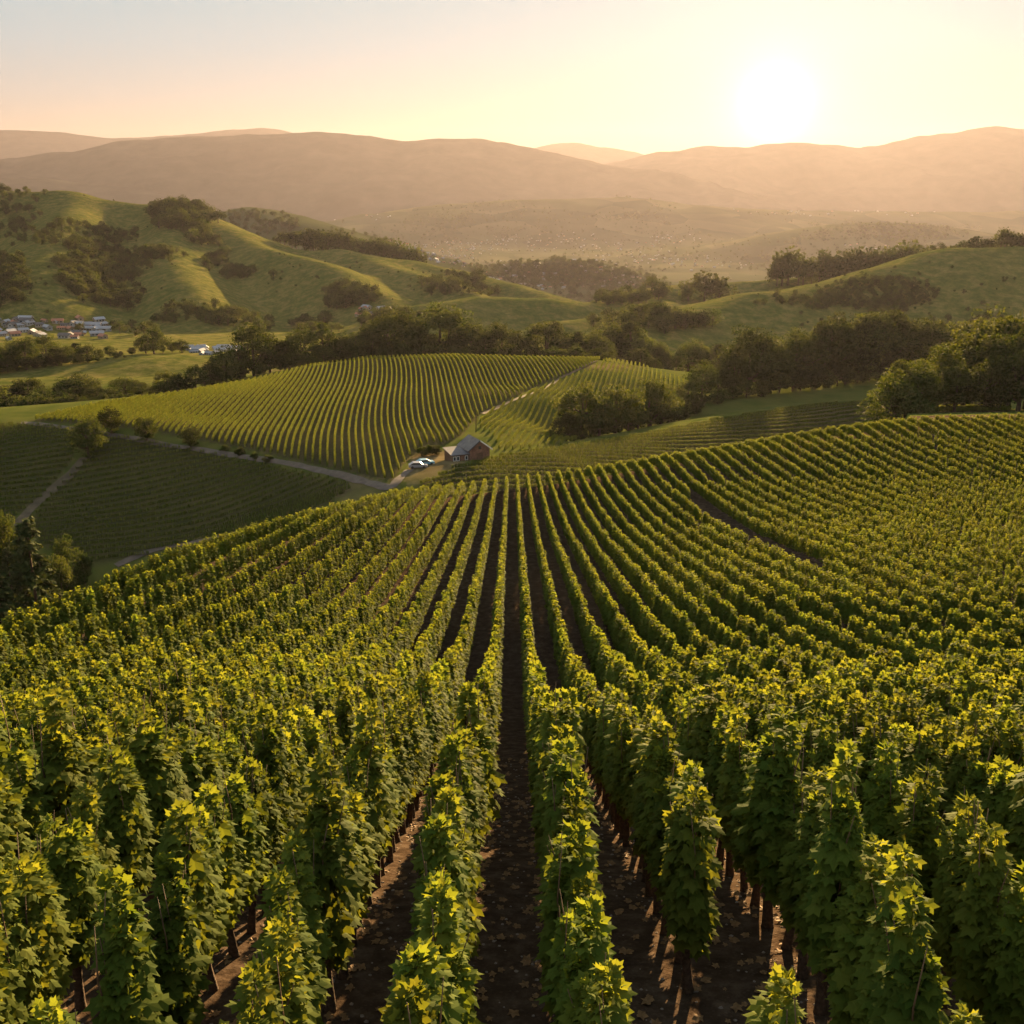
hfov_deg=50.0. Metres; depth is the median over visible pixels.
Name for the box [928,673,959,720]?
grapevine
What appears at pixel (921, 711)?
grapevine
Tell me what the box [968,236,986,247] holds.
leafy tree
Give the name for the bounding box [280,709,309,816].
grapevine
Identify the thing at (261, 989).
grapevine
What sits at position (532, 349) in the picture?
shrub
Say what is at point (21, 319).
house
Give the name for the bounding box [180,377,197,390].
shrub
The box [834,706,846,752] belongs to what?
grapevine
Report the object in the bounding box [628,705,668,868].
grapevine
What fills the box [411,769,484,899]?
grapevine
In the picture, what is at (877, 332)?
oak tree
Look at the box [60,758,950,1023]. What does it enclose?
ground litter
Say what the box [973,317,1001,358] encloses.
oak tree
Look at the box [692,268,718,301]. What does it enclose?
leafy tree
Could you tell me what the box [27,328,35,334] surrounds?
house
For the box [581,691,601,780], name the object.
grapevine
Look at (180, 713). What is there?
grapevine
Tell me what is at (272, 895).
grapevine
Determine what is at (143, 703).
grapevine
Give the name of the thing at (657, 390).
oak tree
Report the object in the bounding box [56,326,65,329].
house
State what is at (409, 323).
oak tree
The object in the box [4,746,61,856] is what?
grapevine
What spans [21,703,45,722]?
grapevine
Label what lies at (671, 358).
leafy tree
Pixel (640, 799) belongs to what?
grapevine
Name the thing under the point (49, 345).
oak tree
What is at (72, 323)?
house
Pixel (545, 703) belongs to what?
grapevine
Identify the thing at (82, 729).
grapevine
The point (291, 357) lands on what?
shrub
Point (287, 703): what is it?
grapevine
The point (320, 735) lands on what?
grapevine
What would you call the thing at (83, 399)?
shrub
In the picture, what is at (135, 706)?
grapevine
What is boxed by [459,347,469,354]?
shrub
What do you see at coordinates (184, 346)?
oak tree
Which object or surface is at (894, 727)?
grapevine
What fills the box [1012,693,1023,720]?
grapevine
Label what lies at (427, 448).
shrub
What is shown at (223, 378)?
shrub
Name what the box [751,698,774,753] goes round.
grapevine
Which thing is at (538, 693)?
grapevine
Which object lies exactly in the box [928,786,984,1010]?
grapevine
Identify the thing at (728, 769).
grapevine
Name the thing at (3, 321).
house
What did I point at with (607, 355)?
shrub
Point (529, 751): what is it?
grapevine
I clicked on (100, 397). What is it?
shrub
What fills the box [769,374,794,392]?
shrub
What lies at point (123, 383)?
oak tree
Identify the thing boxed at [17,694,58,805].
grapevine
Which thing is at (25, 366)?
shrub
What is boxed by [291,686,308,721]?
grapevine
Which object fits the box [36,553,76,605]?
oak tree
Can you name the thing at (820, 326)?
oak tree
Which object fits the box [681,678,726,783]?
grapevine
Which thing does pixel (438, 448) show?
shrub
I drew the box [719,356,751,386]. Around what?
oak tree
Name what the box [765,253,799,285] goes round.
leafy tree
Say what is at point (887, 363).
shrub
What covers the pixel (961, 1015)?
grapevine
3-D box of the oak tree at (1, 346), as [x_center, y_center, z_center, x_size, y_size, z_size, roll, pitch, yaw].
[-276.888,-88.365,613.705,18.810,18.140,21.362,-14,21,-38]
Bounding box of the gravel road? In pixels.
[18,422,413,489]
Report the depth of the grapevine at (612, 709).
28.81 m
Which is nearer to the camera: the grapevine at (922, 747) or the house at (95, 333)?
the grapevine at (922, 747)
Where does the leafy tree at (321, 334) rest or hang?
on the ground
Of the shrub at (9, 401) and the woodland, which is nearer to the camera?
the shrub at (9, 401)
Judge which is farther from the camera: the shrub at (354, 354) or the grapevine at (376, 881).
the shrub at (354, 354)
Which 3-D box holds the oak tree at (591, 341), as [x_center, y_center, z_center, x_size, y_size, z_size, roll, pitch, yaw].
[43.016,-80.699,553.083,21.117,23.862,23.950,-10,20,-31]
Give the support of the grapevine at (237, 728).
on the ground
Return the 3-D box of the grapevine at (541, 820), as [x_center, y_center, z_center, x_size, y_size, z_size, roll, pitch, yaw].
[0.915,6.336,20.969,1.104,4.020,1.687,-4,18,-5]
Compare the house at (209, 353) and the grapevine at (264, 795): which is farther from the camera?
the house at (209, 353)
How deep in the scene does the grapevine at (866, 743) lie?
21.46 m
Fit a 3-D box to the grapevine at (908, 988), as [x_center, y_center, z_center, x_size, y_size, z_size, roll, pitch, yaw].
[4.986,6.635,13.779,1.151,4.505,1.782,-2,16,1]
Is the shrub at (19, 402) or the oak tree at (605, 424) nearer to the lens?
the oak tree at (605, 424)
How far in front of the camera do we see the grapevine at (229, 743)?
26.50 m
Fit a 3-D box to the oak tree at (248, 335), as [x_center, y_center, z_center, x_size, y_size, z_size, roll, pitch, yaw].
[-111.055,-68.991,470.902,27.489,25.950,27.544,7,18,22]
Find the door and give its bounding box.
[477,452,482,459]
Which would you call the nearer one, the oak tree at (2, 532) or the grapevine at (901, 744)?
the grapevine at (901, 744)
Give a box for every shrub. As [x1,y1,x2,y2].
[0,358,17,370]
[0,364,7,372]
[0,395,21,404]
[0,399,8,406]
[7,395,28,406]
[8,360,23,369]
[21,361,30,368]
[25,393,47,405]
[28,360,39,367]
[39,356,48,366]
[41,396,55,403]
[47,358,57,365]
[56,355,67,363]
[58,393,75,402]
[64,354,77,362]
[68,394,81,401]
[74,354,84,362]
[77,396,88,401]
[94,393,107,399]
[110,351,121,358]
[113,392,124,397]
[153,384,168,393]
[162,382,179,391]
[164,376,187,391]
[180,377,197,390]
[197,374,214,385]
[205,371,221,384]
[214,369,233,382]
[219,444,230,450]
[226,368,243,380]
[234,446,245,455]
[240,368,249,378]
[248,451,257,458]
[250,364,262,375]
[259,362,271,373]
[261,455,273,462]
[269,356,291,370]
[280,351,299,370]
[294,357,306,367]
[300,351,315,366]
[314,347,336,362]
[321,345,344,362]
[335,340,360,360]
[351,346,369,358]
[360,347,378,358]
[375,343,396,357]
[387,343,412,357]
[403,347,421,355]
[414,344,436,354]
[416,446,428,456]
[421,445,433,454]
[424,347,437,354]
[427,445,439,453]
[434,445,441,454]
[437,349,448,353]
[446,345,461,354]
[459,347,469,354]
[469,346,488,355]
[483,348,498,355]
[492,348,503,355]
[501,344,522,355]
[521,345,540,355]
[539,349,551,355]
[542,346,558,356]
[557,348,570,356]
[565,343,585,356]
[578,429,587,438]
[587,427,603,436]
[589,348,603,359]
[601,352,616,361]
[601,422,617,434]
[608,422,627,431]
[624,418,637,430]
[643,405,667,425]
[652,404,675,424]
[663,402,681,422]
[676,403,692,420]
[689,401,703,413]
[691,393,711,407]
[709,388,726,403]
[734,378,759,397]
[767,384,776,393]
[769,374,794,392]
[778,369,806,391]
[791,364,818,390]
[819,369,839,387]
[823,364,856,385]
[836,367,859,384]
[860,363,883,380]
[872,357,895,380]
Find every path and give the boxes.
[114,532,236,566]
[481,361,594,413]
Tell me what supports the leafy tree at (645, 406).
on the ground
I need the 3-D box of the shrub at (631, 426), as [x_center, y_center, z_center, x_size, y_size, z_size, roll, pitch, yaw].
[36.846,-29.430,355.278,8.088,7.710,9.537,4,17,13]
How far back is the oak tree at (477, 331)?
527.64 m
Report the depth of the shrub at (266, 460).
274.43 m
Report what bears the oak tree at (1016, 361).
on the ground
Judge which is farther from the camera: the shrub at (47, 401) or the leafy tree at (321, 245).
the leafy tree at (321, 245)
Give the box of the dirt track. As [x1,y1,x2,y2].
[13,457,86,526]
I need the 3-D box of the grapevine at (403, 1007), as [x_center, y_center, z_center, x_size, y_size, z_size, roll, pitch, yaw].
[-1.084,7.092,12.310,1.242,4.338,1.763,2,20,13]
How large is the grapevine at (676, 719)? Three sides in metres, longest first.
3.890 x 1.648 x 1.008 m
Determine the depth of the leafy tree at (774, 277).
1071.55 m
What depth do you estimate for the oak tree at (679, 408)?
372.82 m
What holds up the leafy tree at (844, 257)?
on the ground
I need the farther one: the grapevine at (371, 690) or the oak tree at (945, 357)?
the oak tree at (945, 357)
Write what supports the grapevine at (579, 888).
on the ground
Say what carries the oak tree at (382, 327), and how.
on the ground
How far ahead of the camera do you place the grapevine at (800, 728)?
26.11 m
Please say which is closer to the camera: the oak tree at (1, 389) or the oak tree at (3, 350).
the oak tree at (1, 389)
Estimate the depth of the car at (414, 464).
251.61 m
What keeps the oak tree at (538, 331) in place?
on the ground
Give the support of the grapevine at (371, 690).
on the ground
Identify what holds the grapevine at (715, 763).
on the ground
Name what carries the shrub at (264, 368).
on the ground
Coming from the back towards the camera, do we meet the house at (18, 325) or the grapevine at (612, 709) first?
the house at (18, 325)
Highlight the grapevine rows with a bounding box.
[0,353,1023,1023]
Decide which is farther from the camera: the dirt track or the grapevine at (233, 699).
the dirt track
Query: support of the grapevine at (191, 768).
on the ground
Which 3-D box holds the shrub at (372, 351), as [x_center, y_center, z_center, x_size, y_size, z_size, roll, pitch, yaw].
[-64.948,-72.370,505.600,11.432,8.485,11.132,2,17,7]
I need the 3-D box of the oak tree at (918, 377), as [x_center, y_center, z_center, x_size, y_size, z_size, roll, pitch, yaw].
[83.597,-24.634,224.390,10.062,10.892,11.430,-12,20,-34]
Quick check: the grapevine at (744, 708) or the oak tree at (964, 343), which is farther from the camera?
the oak tree at (964, 343)
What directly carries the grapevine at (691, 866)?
on the ground
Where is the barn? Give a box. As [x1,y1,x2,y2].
[442,434,492,460]
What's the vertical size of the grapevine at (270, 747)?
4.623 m
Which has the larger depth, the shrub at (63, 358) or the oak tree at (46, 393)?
the shrub at (63, 358)
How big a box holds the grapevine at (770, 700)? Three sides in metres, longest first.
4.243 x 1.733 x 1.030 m
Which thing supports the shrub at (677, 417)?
on the ground
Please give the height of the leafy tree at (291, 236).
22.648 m
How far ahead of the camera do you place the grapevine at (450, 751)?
19.98 m
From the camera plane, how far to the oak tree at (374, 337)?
506.07 m
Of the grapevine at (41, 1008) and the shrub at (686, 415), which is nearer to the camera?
the grapevine at (41, 1008)
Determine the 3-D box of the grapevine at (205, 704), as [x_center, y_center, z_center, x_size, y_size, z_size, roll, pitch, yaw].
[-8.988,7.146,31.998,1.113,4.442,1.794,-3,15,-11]
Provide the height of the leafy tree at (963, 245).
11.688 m
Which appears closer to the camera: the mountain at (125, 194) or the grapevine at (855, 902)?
the grapevine at (855, 902)
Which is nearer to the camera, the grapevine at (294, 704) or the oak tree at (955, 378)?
the grapevine at (294, 704)
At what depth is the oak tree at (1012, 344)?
234.37 m
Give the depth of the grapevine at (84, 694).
38.49 m
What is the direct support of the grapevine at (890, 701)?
on the ground
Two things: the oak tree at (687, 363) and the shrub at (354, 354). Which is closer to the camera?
the shrub at (354, 354)
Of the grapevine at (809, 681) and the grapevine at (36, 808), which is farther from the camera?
the grapevine at (809, 681)
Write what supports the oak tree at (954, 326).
on the ground
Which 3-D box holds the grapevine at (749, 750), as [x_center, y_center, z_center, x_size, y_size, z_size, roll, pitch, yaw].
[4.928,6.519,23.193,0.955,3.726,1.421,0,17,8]
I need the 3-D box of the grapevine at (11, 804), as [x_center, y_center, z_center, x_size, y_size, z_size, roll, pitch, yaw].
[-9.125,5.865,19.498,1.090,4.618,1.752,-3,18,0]
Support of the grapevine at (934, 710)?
on the ground
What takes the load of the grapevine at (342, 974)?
on the ground
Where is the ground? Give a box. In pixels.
[0,190,1023,1023]
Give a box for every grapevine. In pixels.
[0,696,19,791]
[0,703,12,742]
[0,778,35,895]
[0,822,5,865]
[0,864,44,1023]
[2,833,79,1020]
[4,686,28,715]
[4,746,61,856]
[5,698,29,747]
[10,727,40,774]
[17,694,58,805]
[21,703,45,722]
[26,995,79,1023]
[31,813,104,1010]
[35,686,104,830]
[39,681,76,726]
[46,696,75,727]
[64,779,121,973]
[65,689,82,716]
[68,698,90,730]
[73,706,96,747]
[75,681,97,713]
[81,676,108,707]
[82,865,176,1023]
[84,733,107,795]
[88,704,114,739]
[89,718,116,764]
[90,737,159,910]
[96,690,120,713]
[106,698,121,734]
[106,702,138,754]
[111,685,128,711]
[113,704,186,909]
[124,687,142,708]
[128,702,141,738]
[134,707,154,741]
[136,670,162,712]
[136,705,167,735]
[137,699,151,724]
[141,850,212,1023]
[146,681,165,703]
[154,700,168,722]
[154,798,226,1023]
[155,723,192,875]
[163,652,195,715]
[163,693,176,720]
[167,686,202,746]
[170,721,211,805]
[188,724,225,794]
[189,699,213,743]
[192,685,219,738]
[192,805,232,992]
[193,668,220,717]
[193,770,252,957]
[210,696,225,738]
[212,734,230,791]
[217,727,243,780]
[218,700,230,728]
[222,675,247,722]
[222,764,271,933]
[223,707,254,762]
[224,955,288,1023]
[238,683,250,723]
[238,755,285,914]
[242,702,297,889]
[243,709,259,754]
[245,688,256,708]
[247,698,270,732]
[249,673,273,707]
[250,863,332,1023]
[251,909,319,1023]
[259,669,276,706]
[265,694,288,728]
[276,829,336,1012]
[279,727,305,869]
[280,695,294,733]
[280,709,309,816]
[282,693,301,722]
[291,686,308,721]
[293,705,328,773]
[294,745,369,1013]
[297,688,316,717]
[308,758,370,979]
[309,679,326,718]
[313,682,335,713]
[314,715,327,753]
[318,709,344,773]
[318,713,340,762]
[332,684,358,744]
[333,681,356,765]
[339,749,380,926]
[344,786,382,946]
[348,696,397,905]
[350,715,399,887]
[351,684,359,714]
[352,685,367,725]
[362,671,385,717]
[362,673,381,717]
[373,724,406,862]
[378,974,444,1023]
[380,936,466,1023]
[381,718,413,842]
[381,742,402,875]
[384,707,413,852]
[391,699,417,833]
[397,691,427,824]
[398,686,431,803]
[404,861,477,991]
[407,689,430,817]
[408,798,480,959]
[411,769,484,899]
[413,668,444,784]
[413,678,437,786]
[414,706,432,810]
[414,867,484,1023]
[419,703,435,796]
[428,693,444,777]
[430,780,486,958]
[433,733,485,870]
[442,726,488,853]
[452,680,507,821]
[456,727,493,822]
[458,701,491,736]
[468,739,491,852]
[472,712,494,798]
[476,675,499,740]
[480,693,498,764]
[480,705,491,737]
[489,713,499,768]
[524,699,534,747]
[525,685,549,768]
[527,685,550,791]
[527,686,586,803]
[527,726,539,814]
[528,761,567,865]
[529,724,578,869]
[531,688,561,805]
[531,706,544,767]
[533,819,605,1016]
[534,831,577,930]
[534,889,616,1023]
[536,735,602,905]
[542,782,590,893]
[552,871,608,1020]
[556,952,637,1023]
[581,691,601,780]
[585,693,603,788]
[585,696,605,794]
[591,696,609,807]
[594,682,615,814]
[594,708,605,801]
[600,691,616,821]
[601,703,641,830]
[603,688,640,838]
[606,703,633,846]
[621,733,641,856]
[626,704,660,881]
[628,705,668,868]
[628,721,682,896]
[634,715,685,914]
[639,679,658,723]
[639,687,647,718]
[644,760,698,935]
[650,672,665,706]
[656,657,684,720]
[657,777,726,994]
[660,759,721,964]
[665,692,683,725]
[669,698,683,737]
[675,690,697,762]
[677,683,706,764]
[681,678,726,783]
[702,718,716,790]
[703,703,731,864]
[714,706,750,875]
[723,739,757,891]
[724,695,735,722]
[729,734,763,906]
[732,704,805,928]
[736,700,756,725]
[737,697,750,713]
[740,687,768,743]
[743,962,807,1023]
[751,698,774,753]
[755,685,769,705]
[760,689,796,732]
[765,764,822,949]
[766,682,784,711]
[777,764,837,979]
[785,720,805,768]
[786,685,813,723]
[796,708,823,788]
[798,699,812,725]
[799,736,867,1015]
[800,673,837,722]
[806,676,819,697]
[806,713,844,780]
[814,690,843,733]
[815,832,891,1023]
[829,681,842,696]
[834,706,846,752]
[839,693,867,743]
[843,840,931,1023]
[847,708,895,852]
[859,739,902,853]
[863,691,875,705]
[864,690,888,722]
[868,881,951,1023]
[869,716,882,738]
[877,775,924,888]
[883,723,902,762]
[885,693,908,731]
[885,696,898,718]
[888,721,913,782]
[891,693,919,739]
[891,759,947,945]
[898,717,943,789]
[916,707,927,730]
[919,677,939,721]
[920,700,952,754]
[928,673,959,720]
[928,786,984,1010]
[930,726,980,838]
[937,714,960,757]
[940,748,1013,837]
[941,999,984,1023]
[942,802,1016,1021]
[947,693,963,719]
[948,715,958,733]
[954,710,973,741]
[959,699,990,742]
[969,690,988,727]
[969,717,1006,762]
[970,764,1023,886]
[971,686,1010,711]
[975,859,1023,1023]
[978,695,1014,722]
[978,708,997,723]
[990,699,1023,740]
[990,713,1023,771]
[1003,769,1023,890]
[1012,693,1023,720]
[1018,715,1023,739]
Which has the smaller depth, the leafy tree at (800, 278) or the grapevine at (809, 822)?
the grapevine at (809, 822)
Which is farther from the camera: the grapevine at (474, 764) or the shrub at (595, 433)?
the shrub at (595, 433)
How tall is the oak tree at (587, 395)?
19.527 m
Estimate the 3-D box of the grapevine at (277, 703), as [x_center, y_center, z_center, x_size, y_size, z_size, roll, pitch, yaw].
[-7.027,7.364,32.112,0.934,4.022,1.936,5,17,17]
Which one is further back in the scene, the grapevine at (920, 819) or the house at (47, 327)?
the house at (47, 327)
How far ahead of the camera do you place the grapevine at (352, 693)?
33.97 m
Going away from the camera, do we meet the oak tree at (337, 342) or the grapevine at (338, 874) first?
the grapevine at (338, 874)
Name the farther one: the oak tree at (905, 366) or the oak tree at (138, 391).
the oak tree at (138, 391)
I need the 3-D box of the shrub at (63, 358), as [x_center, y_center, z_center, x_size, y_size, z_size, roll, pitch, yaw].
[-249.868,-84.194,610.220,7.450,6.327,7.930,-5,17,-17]
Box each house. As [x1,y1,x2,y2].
[0,331,6,335]
[1,319,9,325]
[6,321,17,327]
[8,331,21,335]
[16,323,24,327]
[16,327,29,332]
[18,315,33,317]
[18,317,34,322]
[23,320,34,325]
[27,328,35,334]
[34,322,43,327]
[41,324,52,330]
[51,318,63,323]
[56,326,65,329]
[57,332,71,337]
[65,326,74,330]
[69,320,78,326]
[70,335,78,338]
[74,332,83,335]
[75,315,83,320]
[81,326,90,330]
[83,322,101,325]
[89,326,111,330]
[89,330,103,335]
[92,316,105,321]
[97,333,107,338]
[191,347,205,349]
[205,351,213,354]
[360,304,371,310]
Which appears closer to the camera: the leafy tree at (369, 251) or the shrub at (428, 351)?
the shrub at (428, 351)
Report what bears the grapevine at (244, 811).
on the ground
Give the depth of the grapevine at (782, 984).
12.00 m
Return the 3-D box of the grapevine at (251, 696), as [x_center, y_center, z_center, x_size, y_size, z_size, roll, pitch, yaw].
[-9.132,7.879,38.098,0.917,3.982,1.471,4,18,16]
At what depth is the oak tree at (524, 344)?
536.32 m
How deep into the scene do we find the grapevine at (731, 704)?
34.85 m
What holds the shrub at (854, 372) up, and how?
on the ground
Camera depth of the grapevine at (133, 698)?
36.88 m
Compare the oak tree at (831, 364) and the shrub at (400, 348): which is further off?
the shrub at (400, 348)
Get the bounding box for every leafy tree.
[69,343,83,354]
[227,347,253,378]
[272,233,284,243]
[279,232,289,245]
[282,232,296,247]
[287,231,299,248]
[293,228,312,246]
[297,228,324,250]
[298,230,319,250]
[310,323,336,362]
[311,231,331,250]
[317,230,336,249]
[327,228,350,248]
[330,233,342,248]
[337,234,356,250]
[350,238,370,253]
[356,239,371,253]
[360,240,381,255]
[363,237,392,256]
[363,238,380,254]
[375,238,396,257]
[376,240,404,258]
[386,238,410,259]
[399,243,421,261]
[409,250,427,262]
[573,331,589,355]
[615,321,648,362]
[637,398,647,428]
[642,275,660,290]
[657,281,672,293]
[661,351,681,369]
[671,357,680,370]
[678,278,697,300]
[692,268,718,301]
[698,277,738,300]
[704,343,724,369]
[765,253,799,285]
[765,265,791,285]
[771,245,806,285]
[791,253,816,284]
[797,258,815,284]
[801,256,827,283]
[804,249,841,282]
[810,254,841,281]
[818,255,843,279]
[825,258,851,279]
[832,247,863,274]
[841,246,888,272]
[842,250,864,271]
[863,251,878,267]
[866,246,904,268]
[870,246,898,266]
[883,245,909,262]
[885,240,928,255]
[889,247,912,261]
[910,244,933,253]
[935,242,947,248]
[957,240,971,247]
[965,239,976,247]
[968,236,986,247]
[978,240,991,247]
[982,238,999,247]
[990,229,1017,246]
[995,227,1016,246]
[1005,233,1020,246]
[1016,232,1023,246]
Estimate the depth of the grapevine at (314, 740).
26.01 m
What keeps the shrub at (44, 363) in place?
on the ground
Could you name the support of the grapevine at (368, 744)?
on the ground
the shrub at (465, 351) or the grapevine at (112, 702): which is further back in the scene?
the shrub at (465, 351)
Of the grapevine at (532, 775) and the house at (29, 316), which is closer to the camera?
the grapevine at (532, 775)
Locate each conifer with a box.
[0,571,17,623]
[6,516,65,623]
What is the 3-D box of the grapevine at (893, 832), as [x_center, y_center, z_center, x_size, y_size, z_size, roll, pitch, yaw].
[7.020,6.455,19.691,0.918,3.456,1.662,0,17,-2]
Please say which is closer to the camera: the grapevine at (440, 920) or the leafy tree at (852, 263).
the grapevine at (440, 920)
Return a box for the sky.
[0,0,1023,154]
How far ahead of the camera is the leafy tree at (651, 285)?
1034.49 m
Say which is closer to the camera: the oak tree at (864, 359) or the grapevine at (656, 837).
the grapevine at (656, 837)
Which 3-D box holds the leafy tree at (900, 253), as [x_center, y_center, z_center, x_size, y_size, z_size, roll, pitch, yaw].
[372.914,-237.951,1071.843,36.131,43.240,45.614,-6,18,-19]
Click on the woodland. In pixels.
(194, 217)
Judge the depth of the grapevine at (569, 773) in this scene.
19.32 m
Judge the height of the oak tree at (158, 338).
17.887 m
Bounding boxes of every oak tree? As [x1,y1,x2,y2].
[0,338,34,360]
[0,347,17,365]
[0,384,30,400]
[0,385,19,399]
[0,386,11,401]
[0,510,17,565]
[0,513,15,572]
[5,337,44,369]
[7,545,35,587]
[10,377,47,400]
[24,387,59,399]
[33,333,61,356]
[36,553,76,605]
[43,346,67,365]
[43,377,94,398]
[50,533,92,593]
[52,345,74,359]
[62,372,102,398]
[65,415,108,458]
[72,343,98,361]
[75,554,93,584]
[82,384,107,398]
[91,349,105,357]
[95,406,123,433]
[98,387,123,397]
[102,346,117,355]
[108,375,139,395]
[126,347,136,353]
[127,380,151,395]
[133,327,173,353]
[133,334,158,353]
[134,417,159,440]
[143,386,155,394]
[152,370,176,393]
[165,342,176,350]
[171,339,188,352]
[176,372,189,388]
[177,424,201,447]
[182,364,207,387]
[196,361,221,384]
[205,348,241,381]
[218,320,284,375]
[249,329,288,372]
[271,340,300,369]
[280,323,321,363]
[321,331,355,361]
[344,332,373,356]
[354,330,386,354]
[356,307,409,355]
[374,308,432,352]
[403,323,437,348]
[404,300,478,351]
[438,330,474,352]
[446,317,492,350]
[473,331,499,352]
[483,320,522,352]
[504,332,535,355]
[518,320,575,355]
[541,330,582,352]
[548,380,613,439]
[549,411,585,440]
[578,395,618,435]
[582,328,617,360]
[586,325,628,359]
[597,383,646,433]
[598,315,650,362]
[617,404,649,430]
[621,328,670,363]
[624,377,681,426]
[627,347,651,366]
[639,341,680,369]
[646,358,662,368]
[650,382,684,420]
[660,384,690,411]
[671,337,702,371]
[678,380,699,399]
[682,359,722,394]
[684,339,711,371]
[703,364,734,392]
[709,323,795,392]
[712,356,739,375]
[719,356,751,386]
[736,336,795,388]
[766,346,809,388]
[774,326,830,377]
[793,340,843,385]
[801,319,865,375]
[812,310,886,377]
[834,313,906,375]
[852,308,919,377]
[856,366,942,430]
[869,318,924,370]
[879,358,942,402]
[886,390,920,418]
[899,364,948,405]
[902,342,973,405]
[906,317,939,361]
[915,315,955,363]
[924,320,971,362]
[928,337,990,405]
[928,364,988,411]
[949,354,1019,411]
[951,303,1023,395]
[961,321,984,337]
[961,329,1023,410]
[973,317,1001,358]
[980,310,1023,409]
[986,347,1023,410]
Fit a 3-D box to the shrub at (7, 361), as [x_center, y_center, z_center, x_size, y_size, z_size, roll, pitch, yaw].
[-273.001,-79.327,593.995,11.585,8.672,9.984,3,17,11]
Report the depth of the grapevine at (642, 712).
40.20 m
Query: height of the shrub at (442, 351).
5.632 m
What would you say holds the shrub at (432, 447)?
on the ground
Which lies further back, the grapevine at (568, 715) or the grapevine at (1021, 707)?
the grapevine at (1021, 707)
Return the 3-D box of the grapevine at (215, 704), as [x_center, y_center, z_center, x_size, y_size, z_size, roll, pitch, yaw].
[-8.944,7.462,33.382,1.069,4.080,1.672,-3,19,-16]
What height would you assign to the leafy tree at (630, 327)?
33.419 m
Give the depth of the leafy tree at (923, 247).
1072.24 m
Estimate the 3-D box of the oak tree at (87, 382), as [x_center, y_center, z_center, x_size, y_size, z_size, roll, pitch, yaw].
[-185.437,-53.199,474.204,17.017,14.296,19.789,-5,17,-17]
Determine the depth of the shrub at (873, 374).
456.58 m
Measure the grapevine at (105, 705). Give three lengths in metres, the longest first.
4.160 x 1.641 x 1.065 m
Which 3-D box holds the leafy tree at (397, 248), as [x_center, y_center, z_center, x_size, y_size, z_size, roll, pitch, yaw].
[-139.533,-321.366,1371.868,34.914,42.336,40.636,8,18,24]
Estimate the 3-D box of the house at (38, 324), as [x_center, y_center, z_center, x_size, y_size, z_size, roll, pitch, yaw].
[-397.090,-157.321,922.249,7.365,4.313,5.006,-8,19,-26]
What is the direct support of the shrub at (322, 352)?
on the ground
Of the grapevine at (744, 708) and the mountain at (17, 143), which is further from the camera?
the mountain at (17, 143)
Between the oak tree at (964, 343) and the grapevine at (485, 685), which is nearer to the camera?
the grapevine at (485, 685)
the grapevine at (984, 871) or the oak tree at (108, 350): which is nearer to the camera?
the grapevine at (984, 871)
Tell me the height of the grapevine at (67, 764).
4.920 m
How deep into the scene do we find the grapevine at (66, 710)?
26.99 m
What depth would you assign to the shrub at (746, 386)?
420.00 m
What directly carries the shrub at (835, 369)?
on the ground
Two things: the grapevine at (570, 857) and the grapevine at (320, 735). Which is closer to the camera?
the grapevine at (570, 857)
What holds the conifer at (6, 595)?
on the ground
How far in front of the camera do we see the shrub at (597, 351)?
504.43 m
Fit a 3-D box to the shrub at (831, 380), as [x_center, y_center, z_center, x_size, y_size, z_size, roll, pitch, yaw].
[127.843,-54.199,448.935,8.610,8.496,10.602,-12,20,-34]
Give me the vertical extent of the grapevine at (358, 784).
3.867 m
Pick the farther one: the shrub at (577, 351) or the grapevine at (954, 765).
the shrub at (577, 351)
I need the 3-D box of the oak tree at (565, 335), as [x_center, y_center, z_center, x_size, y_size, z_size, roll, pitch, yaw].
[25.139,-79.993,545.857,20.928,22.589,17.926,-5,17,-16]
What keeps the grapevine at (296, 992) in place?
on the ground
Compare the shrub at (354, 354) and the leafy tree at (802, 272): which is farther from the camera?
the leafy tree at (802, 272)
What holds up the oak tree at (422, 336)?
on the ground
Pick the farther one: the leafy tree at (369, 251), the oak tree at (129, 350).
the leafy tree at (369, 251)
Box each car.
[409,461,427,468]
[416,458,434,464]
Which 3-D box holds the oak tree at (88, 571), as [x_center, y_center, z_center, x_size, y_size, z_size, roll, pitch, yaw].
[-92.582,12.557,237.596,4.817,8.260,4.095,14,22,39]
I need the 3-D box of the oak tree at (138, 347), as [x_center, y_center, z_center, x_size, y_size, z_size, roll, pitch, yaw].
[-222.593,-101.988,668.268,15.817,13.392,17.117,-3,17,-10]
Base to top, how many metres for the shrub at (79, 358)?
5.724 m
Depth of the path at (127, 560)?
248.96 m
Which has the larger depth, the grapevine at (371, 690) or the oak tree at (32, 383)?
the oak tree at (32, 383)
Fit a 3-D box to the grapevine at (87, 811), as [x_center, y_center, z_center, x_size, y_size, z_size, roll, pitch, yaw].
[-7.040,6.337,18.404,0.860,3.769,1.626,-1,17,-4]
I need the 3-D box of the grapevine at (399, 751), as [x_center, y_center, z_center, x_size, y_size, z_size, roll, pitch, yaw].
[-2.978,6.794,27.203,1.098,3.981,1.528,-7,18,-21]
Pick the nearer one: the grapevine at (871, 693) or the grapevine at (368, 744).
the grapevine at (368, 744)
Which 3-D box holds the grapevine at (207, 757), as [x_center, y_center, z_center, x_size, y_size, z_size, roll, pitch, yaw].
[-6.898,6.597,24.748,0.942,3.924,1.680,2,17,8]
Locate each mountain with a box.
[0,128,643,163]
[0,132,802,220]
[0,178,325,221]
[604,126,1023,211]
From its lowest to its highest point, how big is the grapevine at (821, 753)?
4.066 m
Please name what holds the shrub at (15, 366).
on the ground
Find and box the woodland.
[0,183,1023,335]

